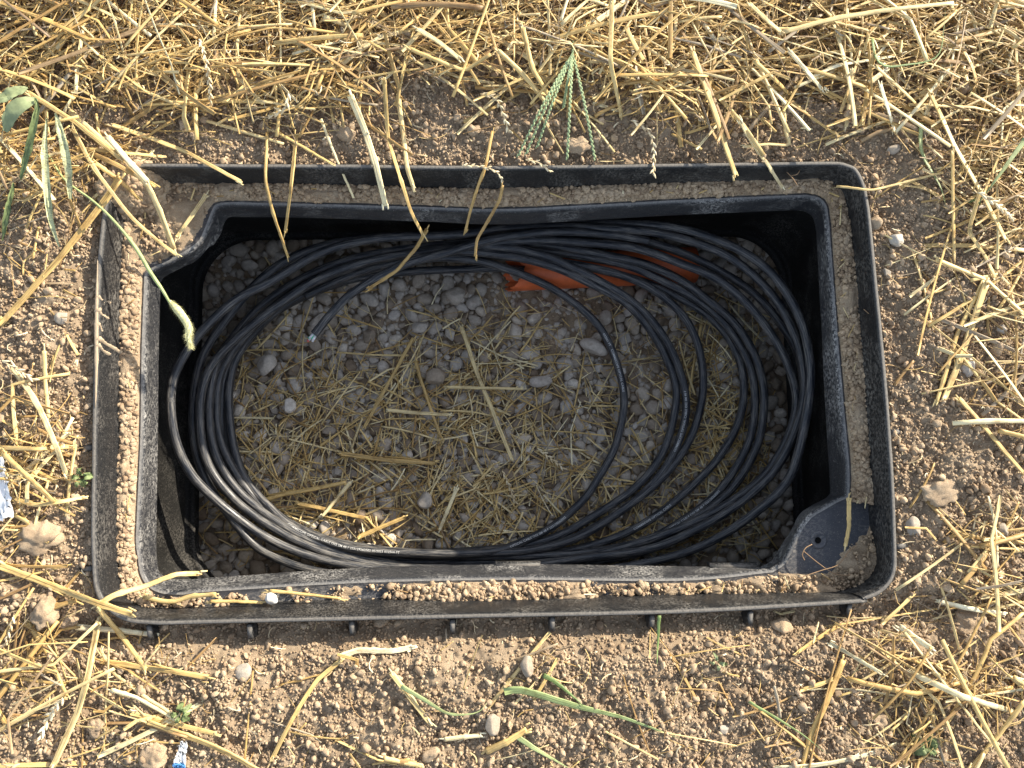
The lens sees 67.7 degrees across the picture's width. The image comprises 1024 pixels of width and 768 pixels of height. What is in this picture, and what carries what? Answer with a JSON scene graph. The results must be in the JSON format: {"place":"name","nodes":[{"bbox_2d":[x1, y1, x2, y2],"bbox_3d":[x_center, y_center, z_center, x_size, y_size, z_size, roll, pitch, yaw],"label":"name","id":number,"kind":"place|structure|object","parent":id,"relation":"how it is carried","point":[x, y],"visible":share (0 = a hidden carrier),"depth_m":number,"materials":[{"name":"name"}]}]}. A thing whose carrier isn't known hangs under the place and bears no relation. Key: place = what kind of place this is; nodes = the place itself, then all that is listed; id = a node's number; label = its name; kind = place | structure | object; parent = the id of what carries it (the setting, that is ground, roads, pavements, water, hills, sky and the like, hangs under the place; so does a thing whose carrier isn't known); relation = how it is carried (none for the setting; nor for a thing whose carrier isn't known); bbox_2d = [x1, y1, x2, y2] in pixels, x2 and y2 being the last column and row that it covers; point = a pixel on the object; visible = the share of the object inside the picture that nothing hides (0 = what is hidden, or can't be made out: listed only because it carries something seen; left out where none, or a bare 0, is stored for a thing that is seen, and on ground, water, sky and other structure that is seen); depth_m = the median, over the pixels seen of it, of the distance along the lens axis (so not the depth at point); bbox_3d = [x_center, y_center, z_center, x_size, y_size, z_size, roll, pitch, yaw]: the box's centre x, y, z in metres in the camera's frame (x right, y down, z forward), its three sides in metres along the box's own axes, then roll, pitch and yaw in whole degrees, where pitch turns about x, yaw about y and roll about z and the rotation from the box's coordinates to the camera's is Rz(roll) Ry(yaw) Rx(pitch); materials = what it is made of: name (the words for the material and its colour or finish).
{"place":"outdoors","nodes":[
{"label":"outdoors","id":0,"kind":"place"},
{"bbox_2d":[199,237,793,576],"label":"gravel","id":1,"kind":"structure","parent":0,"point":[214,289],"depth_m":1.08,"materials":[{"name":"gravel"}]},
{"bbox_2d":[257,354,276,375],"bbox_3d":[-0.339,-0.028,1.056,0.030,0.023,0.026,-33,87,-5],"label":"pebble","id":2,"kind":"object","parent":1,"relation":"on","point":[266,364],"visible":1,"depth_m":1.05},
{"bbox_2d":[295,501,369,519],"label":"straw stalk","id":3,"kind":"object","parent":1,"relation":"on","point":[317,507],"visible":1,"depth_m":1.04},
{"bbox_2d":[356,515,407,539],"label":"straw stalk","id":4,"kind":"object","parent":1,"relation":"on","point":[377,528],"visible":1,"depth_m":1.04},
{"bbox_2d":[386,408,453,415],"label":"straw stalk","id":5,"kind":"object","parent":1,"relation":"on","point":[413,412],"visible":1,"depth_m":1.06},
{"bbox_2d":[425,368,445,384],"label":"pebble","id":6,"kind":"object","parent":1,"relation":"on","point":[436,376],"visible":1,"depth_m":1.06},
{"bbox_2d":[445,287,464,304],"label":"pebble","id":7,"kind":"object","parent":1,"relation":"on","point":[454,295],"visible":1,"depth_m":1.07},
{"bbox_2d":[443,385,523,389],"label":"straw stalk","id":8,"kind":"object","parent":1,"relation":"on","point":[481,387],"visible":1,"depth_m":1.06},
{"bbox_2d":[459,324,513,461],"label":"straw stalk","id":9,"kind":"object","parent":1,"relation":"on","point":[480,382],"visible":1,"depth_m":1.07,"materials":[{"name":"plant"}]},
{"bbox_2d":[199,257,781,570],"bbox_3d":[-0.031,0.040,1.077,0.829,0.027,0.454,-1,85,-3],"label":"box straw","id":10,"kind":"object","parent":1,"relation":"on","point":[491,492],"visible":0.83,"depth_m":1.07,"materials":[{"name":"plant"}]},
{"bbox_2d":[266,481,346,500],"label":"straw stalk","id":11,"kind":"object","parent":10,"relation":"on","point":[293,492],"visible":0.76,"depth_m":1.04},
{"bbox_2d":[338,452,439,464],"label":"straw stalk","id":12,"kind":"object","parent":10,"relation":"on","point":[369,457],"visible":1,"depth_m":1.05,"materials":[{"name":"plant"}]},
{"bbox_2d":[362,335,416,428],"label":"straw stalk","id":13,"kind":"object","parent":10,"relation":"on","point":[401,359],"visible":1,"depth_m":1.06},
{"bbox_2d":[414,357,443,443],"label":"straw stalk","id":14,"kind":"object","parent":10,"relation":"on","point":[426,397],"visible":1,"depth_m":1.06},
{"bbox_2d":[166,219,815,570],"bbox_3d":[-0.013,0.023,0.998,0.825,0.161,0.483,-1,85,-3],"label":"cable coil","id":15,"kind":"object","parent":1,"relation":"on","point":[216,455],"visible":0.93,"depth_m":1.01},
{"bbox_2d":[580,338,607,355],"bbox_3d":[0.117,-0.053,1.079,0.044,0.019,0.021,21,84,0],"label":"pebble","id":16,"kind":"object","parent":1,"relation":"on","point":[594,346],"visible":1,"depth_m":1.07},
{"bbox_2d":[503,247,699,291],"bbox_3d":[0.124,-0.163,1.082,0.273,0.051,0.051,-3,85,-3],"label":"conduit pipe","id":17,"kind":"object","parent":1,"relation":"on","point":[561,281],"visible":0.39,"depth_m":1.06,"materials":[{"name":"plastic"}]},
{"bbox_2d":[0,0,1023,767],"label":"soil ground","id":18,"kind":"structure","parent":0,"point":[494,656],"depth_m":0.80,"materials":[{"name":"soil"}]},
{"bbox_2d":[0,457,13,520],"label":"plastic bag","id":19,"kind":"object","parent":18,"relation":"on","point":[6,508],"visible":1,"depth_m":0.75,"materials":[{"name":"plastic"}]},
{"bbox_2d":[0,445,74,450],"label":"straw stalk","id":20,"kind":"object","parent":18,"relation":"on","point":[21,448],"visible":1,"depth_m":0.76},
{"bbox_2d":[10,360,68,478],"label":"straw stalk","id":21,"kind":"object","parent":18,"relation":"on","point":[37,406],"visible":1,"depth_m":0.76,"materials":[{"name":"plant"}]},
{"bbox_2d":[15,516,65,556],"bbox_3d":[-0.478,0.151,0.773,0.043,0.025,0.043,-37,87,-5],"label":"soil clod","id":22,"kind":"object","parent":18,"relation":"on","point":[31,543],"visible":1,"depth_m":0.77,"materials":[{"name":"soil"}]},
{"bbox_2d":[29,594,60,630],"bbox_3d":[-0.467,0.229,0.766,0.028,0.027,0.032,36,84,1],"label":"soil clod","id":23,"kind":"object","parent":18,"relation":"on","point":[43,612],"visible":1,"depth_m":0.76,"materials":[{"name":"soil"}]},
{"bbox_2d":[42,343,50,420],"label":"straw stalk","id":24,"kind":"object","parent":18,"relation":"on","point":[44,370],"visible":1,"depth_m":0.78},
{"bbox_2d":[11,495,88,506],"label":"straw stalk","id":25,"kind":"object","parent":18,"relation":"on","point":[40,504],"visible":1,"depth_m":0.76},
{"bbox_2d":[1,447,56,502],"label":"straw stalk","id":26,"kind":"object","parent":25,"relation":"on","point":[23,472],"visible":1,"depth_m":0.75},
{"bbox_2d":[36,698,63,741],"bbox_3d":[-0.450,0.324,0.741,0.012,0.015,0.053,32,84,1],"label":"wheat ear","id":27,"kind":"object","parent":18,"relation":"on","point":[50,716],"visible":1,"depth_m":0.74},
{"bbox_2d":[0,172,125,326],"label":"straw stalk","id":28,"kind":"object","parent":18,"relation":"on","point":[78,234],"visible":1,"depth_m":0.79,"materials":[{"name":"plant"}]},
{"bbox_2d":[0,560,136,617],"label":"straw stalk","id":29,"kind":"object","parent":18,"relation":"on","point":[104,605],"visible":1,"depth_m":0.76,"materials":[{"name":"plant"}]},
{"bbox_2d":[50,616,101,767],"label":"straw stalk","id":30,"kind":"object","parent":18,"relation":"on","point":[79,705],"visible":1,"depth_m":0.75,"materials":[{"name":"plant"}]},
{"bbox_2d":[86,719,104,738],"bbox_3d":[-0.412,0.341,0.757,0.020,0.014,0.020,-1,85,-3],"label":"soil clod","id":31,"kind":"object","parent":18,"relation":"on","point":[95,732],"visible":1,"depth_m":0.75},
{"bbox_2d":[75,623,158,635],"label":"straw stalk","id":32,"kind":"object","parent":18,"relation":"on","point":[86,627],"visible":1,"depth_m":0.78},
{"bbox_2d":[74,145,159,187],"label":"straw stalk","id":33,"kind":"object","parent":18,"relation":"on","point":[117,165],"visible":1,"depth_m":0.80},
{"bbox_2d":[48,155,194,348],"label":"foxtail grass","id":34,"kind":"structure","parent":18,"relation":"on","point":[179,312],"depth_m":0.79,"materials":[{"name":"plant"}]},
{"bbox_2d":[99,645,171,713],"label":"straw stalk","id":35,"kind":"object","parent":18,"relation":"on","point":[146,697],"visible":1,"depth_m":0.76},
{"bbox_2d":[138,742,166,767],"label":"soil clod","id":36,"kind":"object","parent":18,"relation":"on","point":[155,755],"visible":1,"depth_m":0.74,"materials":[{"name":"soil"}]},
{"bbox_2d":[125,705,220,736],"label":"straw stalk","id":37,"kind":"object","parent":18,"relation":"on","point":[182,725],"visible":1,"depth_m":0.75,"materials":[{"name":"plant"}]},
{"bbox_2d":[105,123,243,184],"bbox_3d":[-0.354,-0.247,0.810,0.156,0.013,0.012,23,84,0],"label":"straw stalk","id":38,"kind":"object","parent":18,"relation":"on","point":[172,146],"visible":1,"depth_m":0.81,"materials":[{"name":"plant"}]},
{"bbox_2d":[172,741,187,767],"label":"paper scrap","id":39,"kind":"object","parent":18,"relation":"on","point":[180,760],"visible":1,"depth_m":0.75,"materials":[{"name":"white paper"}]},
{"bbox_2d":[170,702,191,723],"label":"weed","id":40,"kind":"object","parent":18,"relation":"on","point":[180,708],"visible":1,"depth_m":0.75,"materials":[{"name":"green plant"}]},
{"bbox_2d":[269,658,344,762],"bbox_3d":[-0.209,0.324,0.765,0.013,0.011,0.123,35,84,1],"label":"straw stalk","id":41,"kind":"object","parent":18,"relation":"on","point":[335,664],"visible":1,"depth_m":0.76,"materials":[{"name":"plant"}]},
{"bbox_2d":[339,644,417,658],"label":"straw stalk","id":42,"kind":"object","parent":18,"relation":"on","point":[372,650],"visible":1,"depth_m":0.78,"materials":[{"name":"plant"}]},
{"bbox_2d":[388,668,436,726],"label":"straw stalk","id":43,"kind":"object","parent":18,"relation":"on","point":[410,697],"visible":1,"depth_m":0.77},
{"bbox_2d":[400,684,486,715],"bbox_3d":[-0.070,0.319,0.764,0.088,0.005,0.019,13,84,-1],"label":"green blade","id":44,"kind":"object","parent":18,"relation":"on","point":[415,694],"visible":1,"depth_m":0.76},
{"bbox_2d":[485,713,499,735],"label":"stone","id":45,"kind":"object","parent":18,"relation":"on","point":[492,726],"visible":1,"depth_m":0.77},
{"bbox_2d":[79,161,907,639],"bbox_3d":[-0.013,0.017,0.978,0.886,0.350,0.514,-1,85,-3],"label":"utility box","id":46,"kind":"object","parent":18,"relation":"in","point":[791,235],"visible":0.82,"depth_m":0.85,"materials":[{"name":"black plastic"}]},
{"bbox_2d":[94,259,122,406],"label":"dried mud","id":47,"kind":"structure","parent":46,"relation":"on","point":[97,324],"depth_m":0.79,"materials":[{"name":"soil"}]},
{"bbox_2d":[67,107,177,255],"bbox_3d":[-0.409,-0.222,0.822,0.029,0.044,0.182,-35,87,-5],"label":"straw stalk","id":48,"kind":"object","parent":46,"relation":"on","point":[150,191],"visible":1,"depth_m":0.81,"materials":[{"name":"plant"}]},
{"bbox_2d":[24,91,123,162],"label":"straw stalk","id":49,"kind":"object","parent":48,"relation":"on","point":[101,143],"visible":0.93,"depth_m":0.79,"materials":[{"name":"plant"}]},
{"bbox_2d":[69,123,181,257],"bbox_3d":[-0.417,-0.204,0.813,0.013,0.061,0.167,-38,87,-5],"label":"straw stalk","id":50,"kind":"object","parent":46,"relation":"on","point":[110,190],"visible":1,"depth_m":0.80,"materials":[{"name":"plant"}]},
{"bbox_2d":[91,570,207,608],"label":"straw stalk","id":51,"kind":"object","parent":46,"relation":"on","point":[118,593],"visible":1,"depth_m":0.78,"materials":[{"name":"plant"}]},
{"bbox_2d":[138,592,220,603],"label":"straw stalk","id":52,"kind":"object","parent":46,"relation":"on","point":[145,596],"visible":1,"depth_m":0.80,"materials":[{"name":"plant"}]},
{"bbox_2d":[264,129,288,261],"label":"straw stalk","id":53,"kind":"object","parent":46,"relation":"hanging from","point":[268,192],"visible":1,"depth_m":0.82,"materials":[{"name":"plant"}]},
{"bbox_2d":[283,130,297,238],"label":"straw stalk","id":54,"kind":"object","parent":46,"relation":"on","point":[291,181],"visible":1,"depth_m":0.82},
{"bbox_2d":[261,589,347,600],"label":"straw stalk","id":55,"kind":"object","parent":46,"relation":"on","point":[300,594],"visible":1,"depth_m":0.80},
{"bbox_2d":[347,89,388,209],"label":"straw stalk","id":56,"kind":"object","parent":46,"relation":"on","point":[362,125],"visible":1,"depth_m":0.82,"materials":[{"name":"plant"}]},
{"bbox_2d":[365,225,428,292],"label":"straw stalk","id":57,"kind":"object","parent":46,"relation":"hanging from","point":[404,261],"visible":1,"depth_m":0.90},
{"bbox_2d":[381,77,427,241],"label":"straw stalk","id":58,"kind":"object","parent":46,"relation":"on","point":[400,178],"visible":1,"depth_m":0.82,"materials":[{"name":"plant"}]},
{"bbox_2d":[396,90,415,192],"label":"straw stalk","id":59,"kind":"object","parent":46,"relation":"on","point":[403,137],"visible":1,"depth_m":0.82,"materials":[{"name":"plant"}]},
{"bbox_2d":[463,127,496,234],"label":"straw stalk","id":60,"kind":"object","parent":46,"relation":"hanging from","point":[480,178],"visible":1,"depth_m":0.83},
{"bbox_2d":[94,156,876,607],"bbox_3d":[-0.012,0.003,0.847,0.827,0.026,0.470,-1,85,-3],"label":"ledge soil","id":61,"kind":"structure","parent":46,"relation":"on","point":[182,210],"depth_m":0.84,"materials":[{"name":"soil"}]},
{"bbox_2d":[89,159,142,200],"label":"straw stalk","id":62,"kind":"object","parent":61,"relation":"on","point":[113,176],"visible":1,"depth_m":0.80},
{"bbox_2d":[174,190,208,242],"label":"straw stalk","id":63,"kind":"object","parent":61,"relation":"on","point":[192,214],"visible":1,"depth_m":0.84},
{"bbox_2d":[122,185,866,605],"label":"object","id":64,"kind":"object","parent":61,"relation":"on","point":[538,201],"visible":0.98,"depth_m":0.83,"materials":[{"name":"plant"}]},
{"bbox_2d":[474,182,503,260],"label":"straw stalk","id":65,"kind":"object","parent":46,"relation":"hanging from","point":[489,217],"visible":1,"depth_m":0.85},
{"bbox_2d":[737,115,784,189],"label":"straw stalk","id":66,"kind":"object","parent":46,"relation":"on","point":[763,158],"visible":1,"depth_m":0.84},
{"bbox_2d":[481,722,531,754],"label":"straw stalk","id":67,"kind":"object","parent":18,"relation":"on","point":[504,742],"visible":1,"depth_m":0.77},
{"bbox_2d":[0,0,1023,767],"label":"straw litter","id":68,"kind":"object","parent":18,"relation":"on","point":[74,30],"visible":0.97,"depth_m":0.81,"materials":[{"name":"plant"}]},
{"bbox_2d":[0,86,37,132],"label":"broadleaf weed","id":69,"kind":"object","parent":68,"relation":"on","point":[15,108],"visible":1,"depth_m":0.76,"materials":[{"name":"green plant"}]},
{"bbox_2d":[2,98,72,246],"bbox_3d":[-0.473,-0.209,0.773,0.054,0.037,0.145,16,84,-1],"label":"grass tuft","id":70,"kind":"object","parent":68,"relation":"on","point":[64,151],"visible":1,"depth_m":0.77,"materials":[{"name":"green plant"}]},
{"bbox_2d":[24,619,70,699],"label":"straw stalk","id":71,"kind":"object","parent":68,"relation":"on","point":[45,651],"visible":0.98,"depth_m":0.76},
{"bbox_2d":[96,607,150,674],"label":"straw stalk","id":72,"kind":"object","parent":68,"relation":"on","point":[117,630],"visible":1,"depth_m":0.77,"materials":[{"name":"plant"}]},
{"bbox_2d":[104,132,149,184],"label":"straw stalk","id":73,"kind":"object","parent":68,"relation":"on","point":[113,143],"visible":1,"depth_m":0.80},
{"bbox_2d":[106,688,175,719],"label":"straw stalk","id":74,"kind":"object","parent":68,"relation":"on","point":[135,697],"visible":1,"depth_m":0.75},
{"bbox_2d":[95,658,215,682],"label":"straw stalk","id":75,"kind":"object","parent":68,"relation":"on","point":[125,664],"visible":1,"depth_m":0.76,"materials":[{"name":"plant"}]},
{"bbox_2d":[139,719,258,767],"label":"straw stalk","id":76,"kind":"object","parent":68,"relation":"on","point":[160,726],"visible":1,"depth_m":0.75,"materials":[{"name":"plant"}]},
{"bbox_2d":[412,25,464,62],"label":"straw stalk","id":77,"kind":"object","parent":68,"relation":"on","point":[438,41],"visible":1,"depth_m":0.80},
{"bbox_2d":[402,44,495,71],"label":"straw stalk","id":78,"kind":"object","parent":68,"relation":"on","point":[442,62],"visible":1,"depth_m":0.80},
{"bbox_2d":[521,22,560,109],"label":"straw stalk","id":79,"kind":"object","parent":68,"relation":"on","point":[530,60],"visible":0.93,"depth_m":0.80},
{"bbox_2d":[608,0,622,119],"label":"straw stalk","id":80,"kind":"object","parent":68,"relation":"on","point":[610,37],"visible":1,"depth_m":0.81,"materials":[{"name":"plant"}]},
{"bbox_2d":[690,46,738,180],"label":"straw stalk","id":81,"kind":"object","parent":68,"relation":"on","point":[693,54],"visible":1,"depth_m":0.82,"materials":[{"name":"plant"}]},
{"bbox_2d":[787,47,828,93],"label":"straw stalk","id":82,"kind":"object","parent":68,"relation":"on","point":[791,53],"visible":1,"depth_m":0.82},
{"bbox_2d":[777,1,957,34],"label":"straw stalk","id":83,"kind":"object","parent":68,"relation":"on","point":[845,16],"visible":1,"depth_m":0.82,"materials":[{"name":"plant"}]},
{"bbox_2d":[860,51,875,125],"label":"straw stalk","id":84,"kind":"object","parent":68,"relation":"on","point":[866,94],"visible":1,"depth_m":0.83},
{"bbox_2d":[836,171,942,190],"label":"straw stalk","id":85,"kind":"object","parent":68,"relation":"on","point":[884,187],"visible":1,"depth_m":0.84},
{"bbox_2d":[871,65,941,137],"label":"straw stalk","id":86,"kind":"object","parent":68,"relation":"on","point":[891,80],"visible":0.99,"depth_m":0.83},
{"bbox_2d":[904,632,991,743],"bbox_3d":[0.451,0.316,0.787,0.008,0.021,0.138,-36,87,-5],"label":"straw stalk","id":87,"kind":"object","parent":68,"relation":"on","point":[943,682],"visible":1,"depth_m":0.78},
{"bbox_2d":[951,145,955,262],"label":"straw stalk","id":88,"kind":"object","parent":68,"relation":"on","point":[953,203],"visible":1,"depth_m":0.83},
{"bbox_2d":[906,670,1013,712],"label":"straw stalk","id":89,"kind":"object","parent":68,"relation":"on","point":[943,687],"visible":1,"depth_m":0.78,"materials":[{"name":"plant"}]},
{"bbox_2d":[927,88,1010,244],"bbox_3d":[0.496,-0.236,0.824,0.018,0.023,0.190,-28,87,-5],"label":"straw stalk","id":90,"kind":"object","parent":68,"relation":"on","point":[963,161],"visible":1,"depth_m":0.82,"materials":[{"name":"plant"}]},
{"bbox_2d":[494,47,550,105],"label":"straw stalk","id":91,"kind":"object","parent":18,"relation":"on","point":[508,60],"visible":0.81,"depth_m":0.81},
{"bbox_2d":[516,40,595,160],"bbox_3d":[0.071,-0.296,0.815,0.079,0.024,0.150,24,84,0],"label":"crabgrass","id":92,"kind":"object","parent":18,"relation":"on","point":[570,61],"visible":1,"depth_m":0.81,"materials":[{"name":"plant"}]},
{"bbox_2d":[563,135,591,154],"bbox_3d":[0.071,-0.262,0.836,0.024,0.013,0.026,-38,87,-5],"label":"soil clod","id":93,"kind":"object","parent":18,"relation":"on","point":[579,145],"visible":0.98,"depth_m":0.83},
{"bbox_2d":[503,686,681,739],"bbox_3d":[0.083,0.331,0.772,0.190,0.006,0.014,15,84,-1],"label":"green blade","id":94,"kind":"object","parent":18,"relation":"on","point":[534,693],"visible":1,"depth_m":0.77,"materials":[{"name":"plant"}]},
{"bbox_2d":[800,654,845,767],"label":"straw stalk","id":95,"kind":"object","parent":18,"relation":"on","point":[836,677],"visible":1,"depth_m":0.79,"materials":[{"name":"plant"}]},
{"bbox_2d":[827,640,887,676],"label":"straw stalk","id":96,"kind":"object","parent":18,"relation":"on","point":[846,652],"visible":1,"depth_m":0.79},
{"bbox_2d":[892,624,935,654],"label":"straw stalk","id":97,"kind":"object","parent":18,"relation":"on","point":[917,639],"visible":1,"depth_m":0.80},
{"bbox_2d":[908,731,938,756],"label":"weed","id":98,"kind":"object","parent":18,"relation":"on","point":[923,750],"visible":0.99,"depth_m":0.79,"materials":[{"name":"green plant"}]},
{"bbox_2d":[920,478,959,506],"bbox_3d":[0.460,0.115,0.817,0.044,0.012,0.031,-19,86,-4],"label":"soil clod","id":99,"kind":"object","parent":18,"relation":"on","point":[939,493],"visible":1,"depth_m":0.81,"materials":[{"name":"soil"}]},
{"bbox_2d":[932,275,984,406],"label":"straw stalk","id":100,"kind":"object","parent":18,"relation":"on","point":[955,340],"visible":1,"depth_m":0.83,"materials":[{"name":"plant"}]},
{"bbox_2d":[941,277,989,400],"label":"straw stalk","id":101,"kind":"object","parent":18,"relation":"on","point":[976,312],"visible":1,"depth_m":0.83,"materials":[{"name":"plant"}]},
{"bbox_2d":[935,599,1007,615],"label":"straw stalk","id":102,"kind":"object","parent":18,"relation":"on","point":[964,607],"visible":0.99,"depth_m":0.81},
{"bbox_2d":[955,608,988,634],"bbox_3d":[0.489,0.255,0.814,0.041,0.013,0.033,-1,85,-3],"label":"soil clod","id":103,"kind":"object","parent":18,"relation":"on","point":[967,622],"visible":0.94,"depth_m":0.81,"materials":[{"name":"soil"}]},
{"bbox_2d":[934,255,1023,315],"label":"straw stalk","id":104,"kind":"object","parent":18,"relation":"on","point":[989,282],"visible":1,"depth_m":0.83,"materials":[{"name":"plant"}]},
{"bbox_2d":[968,184,996,280],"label":"straw stalk","id":105,"kind":"object","parent":18,"relation":"on","point":[970,233],"visible":1,"depth_m":0.83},
{"bbox_2d":[976,138,1023,205],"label":"stalk","id":106,"kind":"object","parent":105,"relation":"on","point":[1019,147],"visible":1,"depth_m":0.81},
{"bbox_2d":[954,395,1023,474],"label":"straw stalk","id":107,"kind":"object","parent":18,"relation":"on","point":[989,432],"visible":1,"depth_m":0.82,"materials":[{"name":"plant"}]},
{"bbox_2d":[968,700,1023,767],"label":"straw stalk","id":108,"kind":"object","parent":18,"relation":"on","point":[1011,718],"visible":0.98,"depth_m":0.79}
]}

